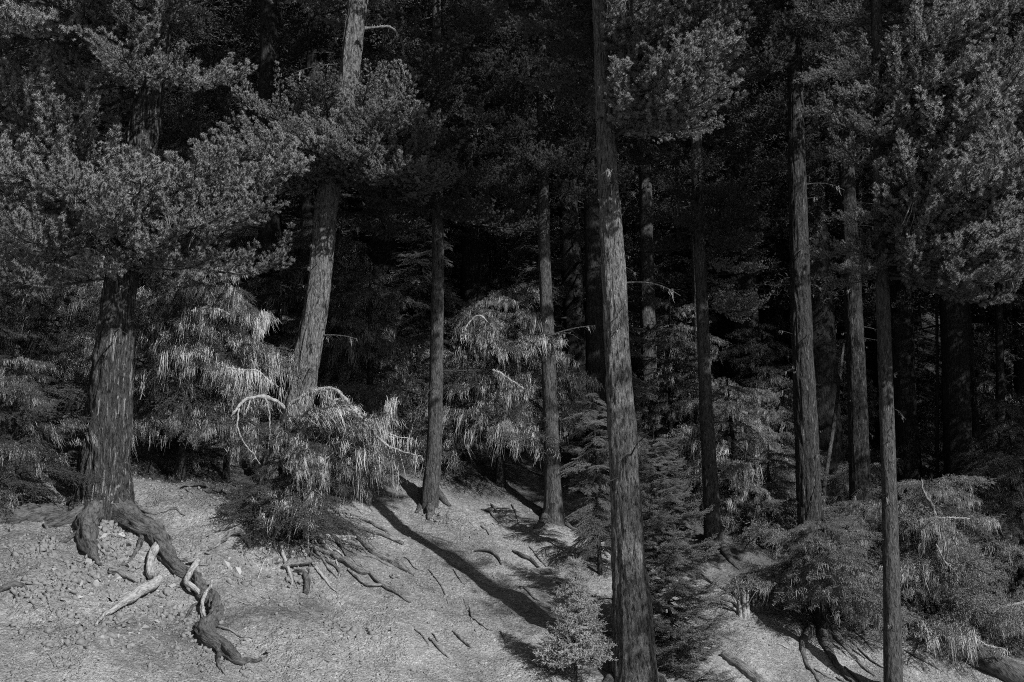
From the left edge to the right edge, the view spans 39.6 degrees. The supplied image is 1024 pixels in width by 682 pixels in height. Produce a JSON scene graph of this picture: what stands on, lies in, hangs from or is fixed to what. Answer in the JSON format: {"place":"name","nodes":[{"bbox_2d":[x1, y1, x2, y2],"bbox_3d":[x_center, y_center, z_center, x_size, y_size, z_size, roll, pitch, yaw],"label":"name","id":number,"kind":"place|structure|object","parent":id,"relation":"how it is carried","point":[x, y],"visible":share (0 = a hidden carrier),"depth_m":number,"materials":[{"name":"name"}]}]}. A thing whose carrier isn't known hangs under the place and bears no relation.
{"place":"outdoors","nodes":[
{"label":"outdoors","id":0,"kind":"place"},
{"bbox_2d":[0,112,1023,681],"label":"ground","id":1,"kind":"structure","parent":0,"point":[496,654],"depth_m":23.84,"materials":[{"name":"soil"}]},
{"bbox_2d":[0,581,27,591],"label":"root stub","id":2,"kind":"object","parent":1,"relation":"on","point":[8,586],"visible":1,"depth_m":20.45,"materials":[{"name":"grey plant"}]},
{"bbox_2d":[0,503,71,523],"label":"rock","id":3,"kind":"object","parent":1,"relation":"on","point":[31,512],"visible":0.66,"depth_m":22.98,"materials":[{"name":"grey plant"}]},
{"bbox_2d":[0,240,88,413],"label":"yew tree","id":4,"kind":"object","parent":1,"relation":"on","point":[10,318],"visible":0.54,"depth_m":27.36,"materials":[{"name":"grey plant"}]},
{"bbox_2d":[0,233,102,418],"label":"yew tree","id":5,"kind":"object","parent":1,"relation":"on","point":[52,304],"visible":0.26,"depth_m":29.29,"materials":[{"name":"grey plant"}]},
{"bbox_2d":[0,344,110,526],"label":"yew tree","id":6,"kind":"object","parent":1,"relation":"on","point":[18,448],"visible":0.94,"depth_m":23.42,"materials":[{"name":"grey plant"}]},
{"bbox_2d":[0,0,176,290],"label":"fir tree","id":7,"kind":"object","parent":1,"relation":"on","point":[29,50],"visible":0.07,"depth_m":37.49,"materials":[{"name":"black plant"}]},
{"bbox_2d":[2,0,224,307],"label":"fir tree","id":8,"kind":"object","parent":1,"relation":"on","point":[56,218],"visible":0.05,"depth_m":37.16,"materials":[{"name":"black plant"}]},
{"bbox_2d":[7,232,233,443],"bbox_3d":[-8.047,-0.295,29.305,4.555,5.456,4.535,1,-10,-4],"label":"yew tree","id":9,"kind":"object","parent":1,"relation":"on","point":[87,342],"visible":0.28,"depth_m":28.71,"materials":[{"name":"grey plant"}]},
{"bbox_2d":[8,6,236,254],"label":"fir tree","id":10,"kind":"object","parent":1,"relation":"on","point":[102,92],"visible":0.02,"depth_m":42.78,"materials":[{"name":"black plant"}]},
{"bbox_2d":[107,567,138,582],"bbox_3d":[-5.958,3.594,21.797,0.493,0.254,0.171,0,-10,0],"label":"root stub","id":11,"kind":"object","parent":1,"relation":"on","point":[123,574],"visible":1,"depth_m":21.77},
{"bbox_2d":[51,0,259,175],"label":"fir tree","id":12,"kind":"object","parent":1,"relation":"on","point":[203,91],"depth_m":47.71,"materials":[{"name":"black plant"}]},
{"bbox_2d":[0,0,315,672],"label":"fir tree","id":13,"kind":"object","parent":1,"relation":"on","point":[91,187],"visible":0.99,"depth_m":23.75,"materials":[{"name":"grey plant"}]},
{"bbox_2d":[90,0,239,292],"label":"fir tree","id":14,"kind":"object","parent":1,"relation":"on","point":[170,108],"visible":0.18,"depth_m":38.72,"materials":[{"name":"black plant"}]},
{"bbox_2d":[44,264,311,480],"bbox_3d":[-6.356,0.650,26.300,5.212,4.572,3.410,0,-10,0],"label":"yew tree","id":15,"kind":"object","parent":1,"relation":"on","point":[206,358],"visible":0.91,"depth_m":26.02,"materials":[{"name":"grey plant"}]},
{"bbox_2d":[81,145,291,340],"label":"yew tree","id":16,"kind":"object","parent":1,"relation":"on","point":[187,152],"visible":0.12,"depth_m":35.67,"materials":[{"name":"grey plant"}]},
{"bbox_2d":[98,0,304,283],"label":"fir tree","id":17,"kind":"object","parent":1,"relation":"on","point":[216,41],"visible":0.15,"depth_m":41.67,"materials":[{"name":"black plant"}]},
{"bbox_2d":[161,385,277,482],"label":"yew tree","id":18,"kind":"object","parent":1,"relation":"on","point":[226,466],"visible":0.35,"depth_m":26.88,"materials":[{"name":"grey plant"}]},
{"bbox_2d":[160,0,299,252],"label":"fir tree","id":19,"kind":"object","parent":1,"relation":"on","point":[237,69],"visible":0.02,"depth_m":47.60,"materials":[{"name":"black plant"}]},
{"bbox_2d":[208,205,295,388],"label":"hemlock sapling","id":20,"kind":"object","parent":1,"relation":"on","point":[241,231],"visible":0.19,"depth_m":32.55,"materials":[{"name":"grey plant"}]},
{"bbox_2d":[129,0,380,401],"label":"fir tree","id":21,"kind":"object","parent":1,"relation":"on","point":[269,52],"visible":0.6,"depth_m":33.16,"materials":[{"name":"black plant"}]},
{"bbox_2d":[0,500,514,679],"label":"rubble","id":22,"kind":"object","parent":1,"relation":"on","point":[42,545],"visible":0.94,"depth_m":21.34,"materials":[{"name":"stone"}]},
{"bbox_2d":[171,0,378,337],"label":"fir tree","id":23,"kind":"object","parent":1,"relation":"on","point":[248,43],"visible":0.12,"depth_m":38.69,"materials":[{"name":"black plant"}]},
{"bbox_2d":[281,556,314,568],"bbox_3d":[-3.522,3.652,23.440,0.648,0.224,0.163,7,-12,-36],"label":"root stub","id":24,"kind":"object","parent":1,"relation":"on","point":[298,561],"visible":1,"depth_m":23.39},
{"bbox_2d":[294,569,310,593],"bbox_3d":[-3.359,3.897,23.069,0.227,0.411,0.526,6,-12,-30],"label":"root stub","id":25,"kind":"object","parent":1,"relation":"on","point":[307,579],"visible":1,"depth_m":23.07,"materials":[{"name":"grey plant"}]},
{"bbox_2d":[197,193,428,430],"bbox_3d":[-4.627,-0.239,31.699,5.003,6.019,5.025,4,-11,-20],"label":"yew tree","id":26,"kind":"object","parent":1,"relation":"on","point":[280,301],"visible":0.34,"depth_m":31.49,"materials":[{"name":"grey plant"}]},
{"bbox_2d":[215,0,416,333],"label":"fir tree","id":27,"kind":"object","parent":1,"relation":"on","point":[307,205],"visible":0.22,"depth_m":35.23,"materials":[{"name":"grey plant"}]},
{"bbox_2d":[208,386,431,602],"bbox_3d":[-3.384,2.646,24.594,3.849,3.699,3.241,3,-11,-19],"label":"yew tree","id":28,"kind":"object","parent":1,"relation":"on","point":[291,507],"visible":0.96,"depth_m":24.05,"materials":[{"name":"grey plant"}]},
{"bbox_2d":[173,0,466,490],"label":"fir tree","id":29,"kind":"object","parent":1,"relation":"on","point":[338,142],"visible":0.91,"depth_m":27.19,"materials":[{"name":"grey plant"}]},
{"bbox_2d":[198,0,453,316],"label":"fir tree","id":30,"kind":"object","parent":1,"relation":"on","point":[297,65],"visible":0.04,"depth_m":41.95,"materials":[{"name":"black plant"}]},
{"bbox_2d":[253,0,458,272],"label":"fir tree","id":31,"kind":"object","parent":1,"relation":"on","point":[361,240],"visible":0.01,"depth_m":43.72,"materials":[{"name":"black plant"}]},
{"bbox_2d":[282,2,451,283],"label":"fir tree","id":32,"kind":"object","parent":1,"relation":"on","point":[352,203],"visible":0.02,"depth_m":46.13,"materials":[{"name":"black plant"}]},
{"bbox_2d":[271,261,476,489],"bbox_3d":[-3.080,0.750,29.576,4.298,5.149,4.280,5,-11,-24],"label":"yew tree","id":33,"kind":"object","parent":1,"relation":"on","point":[380,341],"visible":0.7,"depth_m":29.54,"materials":[{"name":"grey plant"}]},
{"bbox_2d":[212,0,554,378],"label":"fir tree","id":34,"kind":"object","parent":1,"relation":"on","point":[382,251],"visible":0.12,"depth_m":37.21,"materials":[{"name":"black plant"}]},
{"bbox_2d":[331,188,459,351],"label":"yew tree","id":35,"kind":"object","parent":1,"relation":"on","point":[404,246],"visible":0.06,"depth_m":40.72,"materials":[{"name":"black plant"}]},
{"bbox_2d":[366,210,468,408],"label":"hemlock sapling","id":36,"kind":"object","parent":1,"relation":"on","point":[418,252],"visible":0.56,"depth_m":34.63,"materials":[{"name":"black plant"}]},
{"bbox_2d":[334,0,557,519],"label":"fir tree","id":37,"kind":"object","parent":1,"relation":"on","point":[431,494],"visible":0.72,"depth_m":28.53,"materials":[{"name":"grey plant"}]},
{"bbox_2d":[376,201,563,403],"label":"yew tree","id":38,"kind":"object","parent":1,"relation":"on","point":[454,241],"visible":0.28,"depth_m":37.76,"materials":[{"name":"black plant"}]},
{"bbox_2d":[364,0,626,404],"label":"fir tree","id":39,"kind":"object","parent":1,"relation":"on","point":[475,266],"visible":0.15,"depth_m":36.95,"materials":[{"name":"black plant"}]},
{"bbox_2d":[398,279,604,488],"bbox_3d":[-0.264,0.946,29.674,4.533,4.834,3.161,0,-10,0],"label":"yew tree","id":40,"kind":"object","parent":1,"relation":"on","point":[520,406],"visible":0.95,"depth_m":29.59,"materials":[{"name":"grey plant"}]},
{"bbox_2d":[0,413,1021,681],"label":"pebbles","id":41,"kind":"object","parent":1,"relation":"on","point":[396,667],"visible":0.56,"depth_m":21.60,"materials":[{"name":"stone"}]},
{"bbox_2d":[0,357,1022,681],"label":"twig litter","id":42,"kind":"object","parent":1,"relation":"on","point":[472,573],"visible":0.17,"depth_m":25.73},
{"bbox_2d":[403,1,659,344],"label":"fir tree","id":43,"kind":"object","parent":1,"relation":"on","point":[497,247],"visible":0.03,"depth_m":41.70,"materials":[{"name":"black plant"}]},
{"bbox_2d":[489,226,584,403],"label":"hemlock sapling","id":44,"kind":"object","parent":1,"relation":"on","point":[524,248],"visible":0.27,"depth_m":36.73,"materials":[{"name":"black plant"}]},
{"bbox_2d":[441,0,636,530],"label":"fir tree","id":45,"kind":"object","parent":1,"relation":"on","point":[553,509],"visible":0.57,"depth_m":29.41,"materials":[{"name":"grey plant"}]},
{"bbox_2d":[454,0,628,323],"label":"fir tree","id":46,"kind":"object","parent":1,"relation":"on","point":[557,214],"visible":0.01,"depth_m":47.39,"materials":[{"name":"black plant"}]},
{"bbox_2d":[453,0,691,427],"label":"fir tree","id":47,"kind":"object","parent":1,"relation":"on","point":[570,259],"visible":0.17,"depth_m":36.18,"materials":[{"name":"black plant"}]},
{"bbox_2d":[532,550,617,681],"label":"fir sapling","id":48,"kind":"object","parent":1,"relation":"on","point":[563,651],"visible":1,"depth_m":21.45,"materials":[{"name":"grey plant"}]},
{"bbox_2d":[497,0,670,503],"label":"fir tree","id":49,"kind":"object","parent":1,"relation":"on","point":[595,356],"visible":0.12,"depth_m":31.45,"materials":[{"name":"grey plant"}]},
{"bbox_2d":[484,1,717,320],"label":"fir tree","id":50,"kind":"object","parent":1,"relation":"on","point":[629,200],"visible":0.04,"depth_m":39.47,"materials":[{"name":"black plant"}]},
{"bbox_2d":[515,6,686,311],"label":"fir tree","id":51,"kind":"object","parent":1,"relation":"on","point":[583,232],"depth_m":52.11,"materials":[{"name":"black plant"}]},
{"bbox_2d":[555,384,654,574],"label":"hemlock sapling","id":52,"kind":"object","parent":1,"relation":"on","point":[595,547],"visible":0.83,"depth_m":26.48,"materials":[{"name":"grey plant"}]},
{"bbox_2d":[462,0,755,681],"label":"fir tree","id":53,"kind":"object","parent":1,"relation":"on","point":[665,69],"visible":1,"depth_m":22.62,"materials":[{"name":"grey plant"}]},
{"bbox_2d":[563,323,658,483],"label":"hemlock sapling","id":54,"kind":"object","parent":1,"relation":"on","point":[636,388],"visible":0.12,"depth_m":32.14,"materials":[{"name":"grey plant"}]},
{"bbox_2d":[572,0,662,316],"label":"fir tree","id":55,"kind":"object","parent":1,"relation":"on","point":[624,231],"visible":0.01,"depth_m":47.64,"materials":[{"name":"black plant"}]},
{"bbox_2d":[607,2,702,434],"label":"fir tree","id":56,"kind":"object","parent":1,"relation":"on","point":[646,274],"visible":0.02,"depth_m":35.71,"materials":[{"name":"grey plant"}]},
{"bbox_2d":[603,430,741,681],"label":"hemlock sapling","id":57,"kind":"object","parent":1,"relation":"on","point":[687,646],"visible":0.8,"depth_m":23.14,"materials":[{"name":"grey plant"}]},
{"bbox_2d":[632,236,720,422],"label":"hemlock sapling","id":58,"kind":"object","parent":1,"relation":"on","point":[680,303],"visible":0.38,"depth_m":38.54,"materials":[{"name":"black plant"}]},
{"bbox_2d":[608,296,765,487],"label":"yew tree","id":59,"kind":"object","parent":1,"relation":"on","point":[669,380],"visible":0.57,"depth_m":33.04,"materials":[{"name":"grey plant"}]},
{"bbox_2d":[608,2,782,569],"bbox_3d":[4.274,-7.226,31.669,5.240,24.500,5.488,-5,-11,24],"label":"fir tree","id":60,"kind":"object","parent":1,"relation":"on","point":[699,225],"visible":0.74,"depth_m":30.10,"materials":[{"name":"grey plant"}]},
{"bbox_2d":[690,186,702,493],"bbox_3d":[4.409,-0.111,33.536,0.476,8.704,0.441,0,-10,0],"label":"dead snag","id":61,"kind":"object","parent":1,"relation":"on","point":[696,417],"visible":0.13,"depth_m":33.51,"materials":[{"name":"wood"}]},
{"bbox_2d":[617,0,785,417],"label":"fir tree","id":62,"kind":"object","parent":1,"relation":"on","point":[673,230],"visible":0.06,"depth_m":40.48,"materials":[{"name":"black plant"}]},
{"bbox_2d":[675,231,735,384],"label":"hemlock sapling","id":63,"kind":"object","parent":1,"relation":"on","point":[714,371],"visible":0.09,"depth_m":42.58,"materials":[{"name":"black plant"}]},
{"bbox_2d":[626,39,789,334],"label":"fir tree","id":64,"kind":"object","parent":1,"relation":"on","point":[675,231],"visible":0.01,"depth_m":51.14,"materials":[{"name":"black plant"}]},
{"bbox_2d":[653,56,787,368],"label":"fir tree","id":65,"kind":"object","parent":1,"relation":"on","point":[754,121],"depth_m":47.40,"materials":[{"name":"black plant"}]},
{"bbox_2d":[681,7,763,437],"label":"fir tree","id":66,"kind":"object","parent":1,"relation":"on","point":[724,325],"visible":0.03,"depth_m":38.46,"materials":[{"name":"grey plant"}]},
{"bbox_2d":[717,573,756,619],"bbox_3d":[4.111,4.672,26.006,0.805,0.860,0.282,0,-10,0],"label":"broken stump","id":67,"kind":"object","parent":1,"relation":"on","point":[741,608],"visible":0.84,"depth_m":25.91,"materials":[{"name":"grey wood"}]},
{"bbox_2d":[650,377,826,548],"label":"yew tree","id":68,"kind":"object","parent":1,"relation":"on","point":[737,465],"visible":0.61,"depth_m":30.89,"materials":[{"name":"grey plant"}]},
{"bbox_2d":[687,75,791,362],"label":"fir tree","id":69,"kind":"object","parent":1,"relation":"on","point":[787,314],"visible":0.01,"depth_m":50.73,"materials":[{"name":"black plant"}]},
{"bbox_2d":[720,650,766,681],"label":"fallen log","id":70,"kind":"object","parent":1,"relation":"on","point":[748,671],"visible":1,"depth_m":23.52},
{"bbox_2d":[616,0,875,453],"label":"fir tree","id":71,"kind":"object","parent":1,"relation":"on","point":[747,282],"visible":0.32,"depth_m":37.03,"materials":[{"name":"black plant"}]},
{"bbox_2d":[659,0,837,427],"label":"fir tree","id":72,"kind":"object","parent":1,"relation":"on","point":[773,312],"visible":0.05,"depth_m":41.51,"materials":[{"name":"black plant"}]},
{"bbox_2d":[686,321,823,448],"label":"yew tree","id":73,"kind":"object","parent":1,"relation":"on","point":[767,382],"visible":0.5,"depth_m":36.20,"materials":[{"name":"grey plant"}]},
{"bbox_2d":[716,387,844,514],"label":"yew tree","id":74,"kind":"object","parent":1,"relation":"on","point":[775,415],"visible":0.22,"depth_m":33.42,"materials":[{"name":"grey plant"}]},
{"bbox_2d":[738,444,834,566],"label":"yew tree","id":75,"kind":"object","parent":1,"relation":"on","point":[777,500],"visible":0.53,"depth_m":29.95,"materials":[{"name":"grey plant"}]},
{"bbox_2d":[672,0,926,496],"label":"fir tree","id":76,"kind":"object","parent":1,"relation":"on","point":[825,352],"visible":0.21,"depth_m":36.19,"materials":[{"name":"grey plant"}]},
{"bbox_2d":[700,0,909,552],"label":"fir tree","id":77,"kind":"object","parent":1,"relation":"on","point":[808,478],"visible":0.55,"depth_m":29.88,"materials":[{"name":"grey plant"}]},
{"bbox_2d":[778,73,844,339],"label":"fir tree","id":78,"kind":"object","parent":1,"relation":"on","point":[840,334],"depth_m":57.61,"materials":[{"name":"black plant"}]},
{"bbox_2d":[718,510,922,681],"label":"yew tree","id":79,"kind":"object","parent":1,"relation":"on","point":[827,565],"visible":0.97,"depth_m":25.74,"materials":[{"name":"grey plant"}]},
{"bbox_2d":[700,0,951,549],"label":"fir tree","id":80,"kind":"object","parent":1,"relation":"on","point":[859,466],"visible":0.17,"depth_m":32.49,"materials":[{"name":"grey plant"}]},
{"bbox_2d":[749,5,917,463],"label":"fir tree","id":81,"kind":"object","parent":1,"relation":"on","point":[870,344],"visible":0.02,"depth_m":40.06,"materials":[{"name":"black plant"}]},
{"bbox_2d":[822,343,844,511],"bbox_3d":[7.314,2.333,32.255,0.149,4.933,1.989,-7,-12,33],"label":"dead pole","id":82,"kind":"object","parent":1,"relation":"on","point":[827,465],"visible":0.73,"depth_m":32.19,"materials":[{"name":"wood"}]},
{"bbox_2d":[775,339,922,481],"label":"yew tree","id":83,"kind":"object","parent":1,"relation":"on","point":[844,418],"visible":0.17,"depth_m":37.08,"materials":[{"name":"black plant"}]},
{"bbox_2d":[820,22,923,480],"bbox_3d":[10.578,-8.647,41.145,4.843,26.500,5.042,-9,-13,40],"label":"fir tree","id":84,"kind":"object","parent":1,"relation":"on","point":[921,476],"visible":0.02,"depth_m":39.18,"materials":[{"name":"black plant"}]},
{"bbox_2d":[822,491,927,613],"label":"yew tree","id":85,"kind":"object","parent":1,"relation":"on","point":[859,521],"visible":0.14,"depth_m":29.14,"materials":[{"name":"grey plant"}]},
{"bbox_2d":[820,458,929,549],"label":"yew tree","id":86,"kind":"object","parent":1,"relation":"on","point":[841,479],"visible":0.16,"depth_m":33.06,"materials":[{"name":"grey plant"}]},
{"bbox_2d":[752,0,1023,494],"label":"fir tree","id":87,"kind":"object","parent":1,"relation":"on","point":[903,359],"visible":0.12,"depth_m":37.88,"materials":[{"name":"grey plant"}]},
{"bbox_2d":[788,0,1023,681],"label":"fir tree","id":88,"kind":"object","parent":1,"relation":"on","point":[950,201],"visible":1,"depth_m":24.33,"materials":[{"name":"grey plant"}]},
{"bbox_2d":[900,171,939,505],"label":"fir tree","id":89,"kind":"object","parent":1,"relation":"on","point":[937,395],"depth_m":36.30,"materials":[{"name":"black plant"}]},
{"bbox_2d":[828,0,1023,523],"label":"fir tree","id":90,"kind":"object","parent":1,"relation":"on","point":[956,398],"visible":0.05,"depth_m":35.95,"materials":[{"name":"black plant"}]},
{"bbox_2d":[914,326,942,453],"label":"hemlock sapling","id":91,"kind":"object","parent":1,"relation":"on","point":[923,393],"visible":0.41,"depth_m":42.38,"materials":[{"name":"black plant"}]},
{"bbox_2d":[848,469,1023,681],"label":"yew tree","id":92,"kind":"object","parent":1,"relation":"on","point":[956,556],"visible":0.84,"depth_m":26.46,"materials":[{"name":"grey plant"}]},
{"bbox_2d":[896,34,989,466],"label":"fir tree","id":93,"kind":"object","parent":1,"relation":"on","point":[975,421],"visible":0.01,"depth_m":37.30,"materials":[{"name":"black plant"}]},
{"bbox_2d":[872,0,1023,446],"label":"fir tree","id":94,"kind":"object","parent":1,"relation":"on","point":[979,318],"visible":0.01,"depth_m":42.03,"materials":[{"name":"black plant"}]},
{"bbox_2d":[912,9,1023,449],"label":"fir tree","id":95,"kind":"object","parent":1,"relation":"on","point":[991,323],"depth_m":46.19,"materials":[{"name":"black plant"}]},
{"bbox_2d":[915,322,1023,492],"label":"yew tree","id":96,"kind":"object","parent":1,"relation":"on","point":[980,394],"visible":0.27,"depth_m":38.04,"materials":[{"name":"black plant"}]},
{"bbox_2d":[924,503,1023,656],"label":"yew tree","id":97,"kind":"object","parent":1,"relation":"on","point":[1011,550],"visible":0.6,"depth_m":28.16,"materials":[{"name":"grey plant"}]},
{"bbox_2d":[931,3,1023,392],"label":"fir tree","id":98,"kind":"object","parent":1,"relation":"on","point":[986,310],"visible":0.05,"depth_m":42.16,"materials":[{"name":"black plant"}]},
{"bbox_2d":[935,443,1023,561],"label":"yew tree","id":99,"kind":"object","parent":1,"relation":"on","point":[1000,507],"visible":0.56,"depth_m":32.75,"materials":[{"name":"grey plant"}]},
{"bbox_2d":[938,635,1023,681],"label":"fallen log","id":100,"kind":"object","parent":1,"relation":"on","point":[998,665],"visible":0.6,"depth_m":25.50,"materials":[{"name":"wood"}]},
{"bbox_2d":[948,399,1023,558],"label":"yew tree","id":101,"kind":"object","parent":1,"relation":"on","point":[1017,428],"visible":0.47,"depth_m":33.85,"materials":[{"name":"grey plant"}]},
{"bbox_2d":[960,3,1023,456],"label":"fir tree","id":102,"kind":"object","parent":1,"relation":"on","point":[1000,371],"visible":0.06,"depth_m":36.43,"materials":[{"name":"black plant"}]},
{"bbox_2d":[964,16,1023,452],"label":"fir tree","id":103,"kind":"object","parent":1,"relation":"on","point":[1018,376],"visible":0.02,"depth_m":40.44,"materials":[{"name":"black plant"}]},
{"bbox_2d":[973,4,1023,356],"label":"fir tree","id":104,"kind":"object","parent":1,"relation":"on","point":[1019,302],"visible":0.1,"depth_m":38.55,"materials":[{"name":"black plant"}]},
{"bbox_2d":[840,348,942,462],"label":"yew tree","id":105,"kind":"object","parent":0,"point":[878,434],"visible":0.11,"depth_m":39.82,"materials":[{"name":"plant"}]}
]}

